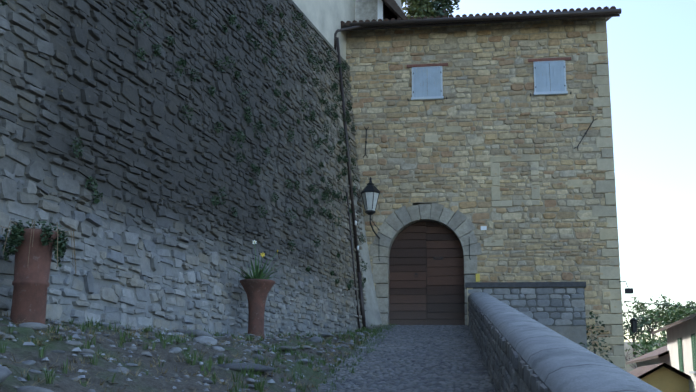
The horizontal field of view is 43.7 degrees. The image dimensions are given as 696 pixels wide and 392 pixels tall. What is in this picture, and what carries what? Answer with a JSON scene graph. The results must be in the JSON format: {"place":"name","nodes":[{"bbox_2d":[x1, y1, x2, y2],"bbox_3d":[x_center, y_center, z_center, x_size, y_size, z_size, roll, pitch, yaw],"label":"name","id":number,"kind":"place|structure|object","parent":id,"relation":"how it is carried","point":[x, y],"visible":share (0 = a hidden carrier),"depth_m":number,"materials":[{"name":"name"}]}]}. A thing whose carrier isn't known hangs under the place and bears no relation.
{"place":"outdoors","nodes":[
{"label":"outdoors","id":0,"kind":"place"},
{"bbox_2d":[0,311,666,391],"bbox_3d":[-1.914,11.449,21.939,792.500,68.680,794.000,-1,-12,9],"label":"terrain","id":1,"kind":"structure","parent":0,"point":[19,351],"depth_m":9.82,"materials":[{"name":"green plant"}]},
{"bbox_2d":[10,228,58,323],"bbox_3d":[-3.807,1.058,10.411,0.580,1.270,0.580,-1,-12,9],"label":"terracotta pot","id":2,"kind":"object","parent":1,"relation":"on","point":[30,283],"visible":0.71,"depth_m":10.27,"materials":[{"name":"brown ceramic"}]},
{"bbox_2d":[0,218,76,273],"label":"potted plant","id":3,"kind":"object","parent":2,"relation":"in","point":[16,237],"visible":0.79,"depth_m":10.39,"materials":[{"name":"green plant"}]},
{"bbox_2d":[0,0,202,330],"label":"battered wall","id":4,"kind":"structure","parent":1,"relation":"on","point":[71,71],"depth_m":13.18,"materials":[{"name":"stone"}]},
{"bbox_2d":[0,318,381,391],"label":"bank rocks","id":5,"kind":"object","parent":1,"relation":"on","point":[6,372],"visible":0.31,"depth_m":11.15,"materials":[{"name":"grey stone"}]},
{"bbox_2d":[0,316,387,391],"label":"stones","id":6,"kind":"object","parent":1,"relation":"on","point":[76,336],"visible":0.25,"depth_m":10.59,"materials":[{"name":"grey stone"}]},
{"bbox_2d":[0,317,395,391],"bbox_3d":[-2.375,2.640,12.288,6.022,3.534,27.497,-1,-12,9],"label":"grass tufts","id":7,"kind":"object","parent":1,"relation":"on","point":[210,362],"visible":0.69,"depth_m":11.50,"materials":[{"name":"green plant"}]},
{"bbox_2d":[240,279,274,338],"bbox_3d":[-1.768,2.218,16.769,0.700,1.160,0.700,-1,-12,9],"label":"terracotta pot","id":8,"kind":"object","parent":1,"relation":"on","point":[257,291],"visible":0.85,"depth_m":16.64,"materials":[{"name":"brown ceramic"}]},
{"bbox_2d":[227,240,282,278],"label":"planter trumpet daffodils","id":9,"kind":"object","parent":8,"relation":"in","point":[258,273],"visible":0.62,"depth_m":16.75,"materials":[{"name":"green plant"}]},
{"bbox_2d":[187,0,367,335],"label":"battered wall","id":10,"kind":"structure","parent":1,"relation":"on","point":[303,301],"depth_m":19.92,"materials":[{"name":"stone"}]},
{"bbox_2d":[0,0,367,289],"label":"wall plants","id":11,"kind":"object","parent":10,"relation":"attached to","point":[182,61],"depth_m":21.23,"materials":[{"name":"green plant"}]},
{"bbox_2d":[289,0,401,69],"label":"background building","id":12,"kind":"structure","parent":1,"relation":"on","point":[324,18],"depth_m":27.31,"materials":[{"name":"white paint"}]},
{"bbox_2d":[377,0,406,20],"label":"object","id":13,"kind":"object","parent":12,"relation":"attached to","point":[395,11],"visible":0.17,"depth_m":29.14,"materials":[{"name":"white paint"}]},
{"bbox_2d":[310,325,494,391],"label":"path cobbles","id":14,"kind":"object","parent":1,"relation":"on","point":[403,337],"visible":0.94,"depth_m":14.48,"materials":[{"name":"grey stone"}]},
{"bbox_2d":[401,0,435,19],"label":"tree","id":15,"kind":"object","parent":1,"relation":"on","point":[415,9],"visible":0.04,"depth_m":37.89,"materials":[{"name":"green plant"}]},
{"bbox_2d":[425,0,460,17],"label":"tree","id":16,"kind":"object","parent":1,"relation":"on","point":[441,7],"visible":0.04,"depth_m":38.95,"materials":[{"name":"green plant"}]},
{"bbox_2d":[389,20,624,355],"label":"tower body","id":17,"kind":"structure","parent":1,"relation":"on","point":[458,257],"depth_m":26.67,"materials":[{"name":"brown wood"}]},
{"bbox_2d":[360,177,380,237],"bbox_3d":[0.701,0.396,26.622,0.620,1.980,0.768,-1,-12,9],"label":"wall lantern","id":18,"kind":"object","parent":17,"relation":"attached to","point":[370,193],"depth_m":26.42,"materials":[{"name":"grey metal"}]},
{"bbox_2d":[369,203,481,325],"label":"door arch stones","id":19,"kind":"object","parent":17,"relation":"attached to","point":[458,226],"depth_m":26.54,"materials":[{"name":"grey stone"}]},
{"bbox_2d":[389,221,464,324],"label":"door leaves","id":20,"kind":"object","parent":17,"relation":"in","point":[448,268],"visible":0.83,"depth_m":26.62,"materials":[{"name":"brown wood"}]},
{"bbox_2d":[394,229,458,308],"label":"door nails","id":21,"kind":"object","parent":20,"relation":"attached to","point":[437,258],"depth_m":26.67,"materials":[{"name":"black metal"}]},
{"bbox_2d":[407,63,447,100],"bbox_3d":[2.530,-3.624,27.579,1.320,1.200,0.230,-1,-12,9],"label":"window","id":22,"kind":"structure","parent":17,"relation":"attached to","point":[427,84],"depth_m":27.53,"materials":[{"name":"paint"}]},
{"bbox_2d":[334,8,621,328],"bbox_3d":[3.860,-0.760,25.613,8.774,10.126,1.088,-1,-12,9],"label":"gutter and downpipes","id":23,"kind":"object","parent":17,"relation":"attached to","point":[449,21],"visible":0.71,"depth_m":26.74,"materials":[{"name":"brown"}]},
{"bbox_2d":[341,6,615,25],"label":"tower roof","id":24,"kind":"structure","parent":17,"relation":"on","point":[497,13],"depth_m":27.13,"materials":[{"name":"brown tile"}]},
{"bbox_2d":[363,117,596,260],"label":"iron wall anchors","id":25,"kind":"object","parent":17,"relation":"attached to","point":[585,133],"visible":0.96,"depth_m":26.41,"materials":[{"name":"grey metal"}]},
{"bbox_2d":[476,226,486,281],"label":"wall signs","id":26,"kind":"object","parent":17,"relation":"attached to","point":[478,275],"depth_m":25.98,"materials":[{"name":"metal"}]},
{"bbox_2d":[346,15,623,355],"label":"building facade","id":27,"kind":"structure","parent":17,"relation":"attached to","point":[490,106],"depth_m":26.92,"materials":[{"name":"beige stone"}]},
{"bbox_2d":[425,117,599,246],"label":"wall stones","id":28,"kind":"object","parent":17,"relation":"attached to","point":[495,190],"visible":0.65,"depth_m":26.45,"materials":[{"name":"beige stone"}]},
{"bbox_2d":[528,57,570,95],"bbox_3d":[6.293,-3.712,26.985,1.320,1.200,0.230,-1,-12,9],"label":"window","id":29,"kind":"structure","parent":17,"relation":"attached to","point":[553,79],"depth_m":26.94,"materials":[{"name":"paint"}]},
{"bbox_2d":[587,17,625,370],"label":"corner stones","id":30,"kind":"object","parent":17,"relation":"attached to","point":[607,184],"visible":0.73,"depth_m":25.88,"materials":[{"name":"grey stone"}]},
{"bbox_2d":[619,281,636,332],"bbox_3d":[8.128,3.211,25.083,0.444,1.501,0.215,-1,-12,9],"label":"street lamp","id":31,"kind":"object","parent":17,"relation":"attached to","point":[633,320],"visible":0.96,"depth_m":24.96,"materials":[{"name":"grey metal"}]},
{"bbox_2d":[465,282,586,348],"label":"return wall","id":32,"kind":"structure","parent":1,"relation":"on","point":[577,334],"depth_m":24.19,"materials":[{"name":"stone"}]},
{"bbox_2d":[468,287,585,325],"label":"stone wall","id":33,"kind":"structure","parent":32,"relation":"attached to","point":[547,306],"depth_m":24.17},
{"bbox_2d":[469,292,661,391],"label":"coping","id":34,"kind":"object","parent":1,"relation":"on","point":[556,361],"depth_m":6.22,"materials":[{"name":"stone"}]},
{"bbox_2d":[468,297,551,391],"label":"parapet wall","id":35,"kind":"structure","parent":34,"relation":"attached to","point":[508,368],"depth_m":9.85,"materials":[{"name":"grey stone"}]},
{"bbox_2d":[579,311,612,362],"bbox_3d":[6.415,5.279,23.374,3.126,4.427,1.687,7,-14,-29],"label":"shrub","id":36,"kind":"object","parent":1,"relation":"on","point":[594,344],"visible":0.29,"depth_m":24.16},
{"bbox_2d":[625,345,647,368],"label":"hill tree","id":37,"kind":"object","parent":1,"relation":"on","point":[627,355],"visible":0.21,"depth_m":104.56,"materials":[{"name":"green plant"}]},
{"bbox_2d":[622,304,655,356],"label":"hill tree","id":38,"kind":"object","parent":1,"relation":"on","point":[639,330],"visible":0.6,"depth_m":140.25,"materials":[{"name":"green plant"}]},
{"bbox_2d":[625,330,666,356],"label":"hill tree","id":39,"kind":"object","parent":1,"relation":"on","point":[648,336],"visible":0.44,"depth_m":127.17,"materials":[{"name":"green plant"}]},
{"bbox_2d":[626,345,668,367],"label":"white house","id":40,"kind":"structure","parent":1,"relation":"on","point":[658,356],"depth_m":41.36,"materials":[{"name":"paint"}]},
{"bbox_2d":[633,338,664,363],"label":"hill tree","id":41,"kind":"object","parent":1,"relation":"on","point":[650,343],"visible":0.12,"depth_m":110.45,"materials":[{"name":"green plant"}]},
{"bbox_2d":[623,294,675,336],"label":"hill tree","id":42,"kind":"object","parent":1,"relation":"on","point":[639,307],"visible":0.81,"depth_m":147.63,"materials":[{"name":"green plant"}]},
{"bbox_2d":[628,363,690,391],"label":"yellow house","id":43,"kind":"structure","parent":1,"relation":"on","point":[663,377],"depth_m":32.09,"materials":[{"name":"paint"}]},
{"bbox_2d":[645,301,681,344],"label":"hill tree","id":44,"kind":"object","parent":1,"relation":"on","point":[661,325],"visible":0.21,"depth_m":167.19,"materials":[{"name":"green plant"}]},
{"bbox_2d":[653,304,688,329],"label":"hill tree","id":45,"kind":"object","parent":1,"relation":"on","point":[678,314],"visible":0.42,"depth_m":149.72,"materials":[{"name":"green plant"}]},
{"bbox_2d":[652,313,695,391],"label":"white house","id":46,"kind":"structure","parent":1,"relation":"on","point":[681,340],"depth_m":32.42,"materials":[{"name":"paint"}]},
{"bbox_2d":[624,301,693,307],"bbox_3d":[26.036,4.055,29.299,37.040,1.311,0.022,3,-12,-13],"label":"power cable","id":47,"kind":"object","parent":46,"relation":"attached to","point":[658,304],"visible":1,"depth_m":25.38,"materials":[{"name":"grey metal"}]},
{"bbox_2d":[667,301,695,319],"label":"hill tree","id":48,"kind":"object","parent":1,"relation":"on","point":[685,306],"visible":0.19,"depth_m":172.61,"materials":[{"name":"green plant"}]},
{"bbox_2d":[686,301,695,314],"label":"hill tree","id":49,"kind":"object","parent":1,"relation":"on","point":[692,312],"visible":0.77,"depth_m":148.64,"materials":[{"name":"green plant"}]},
{"bbox_2d":[353,183,381,326],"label":"stone wall","id":50,"kind":"structure","parent":0,"point":[372,313],"depth_m":26.18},
{"bbox_2d":[402,0,695,341],"label":"sky","id":51,"kind":"structure","parent":0,"point":[652,43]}
]}

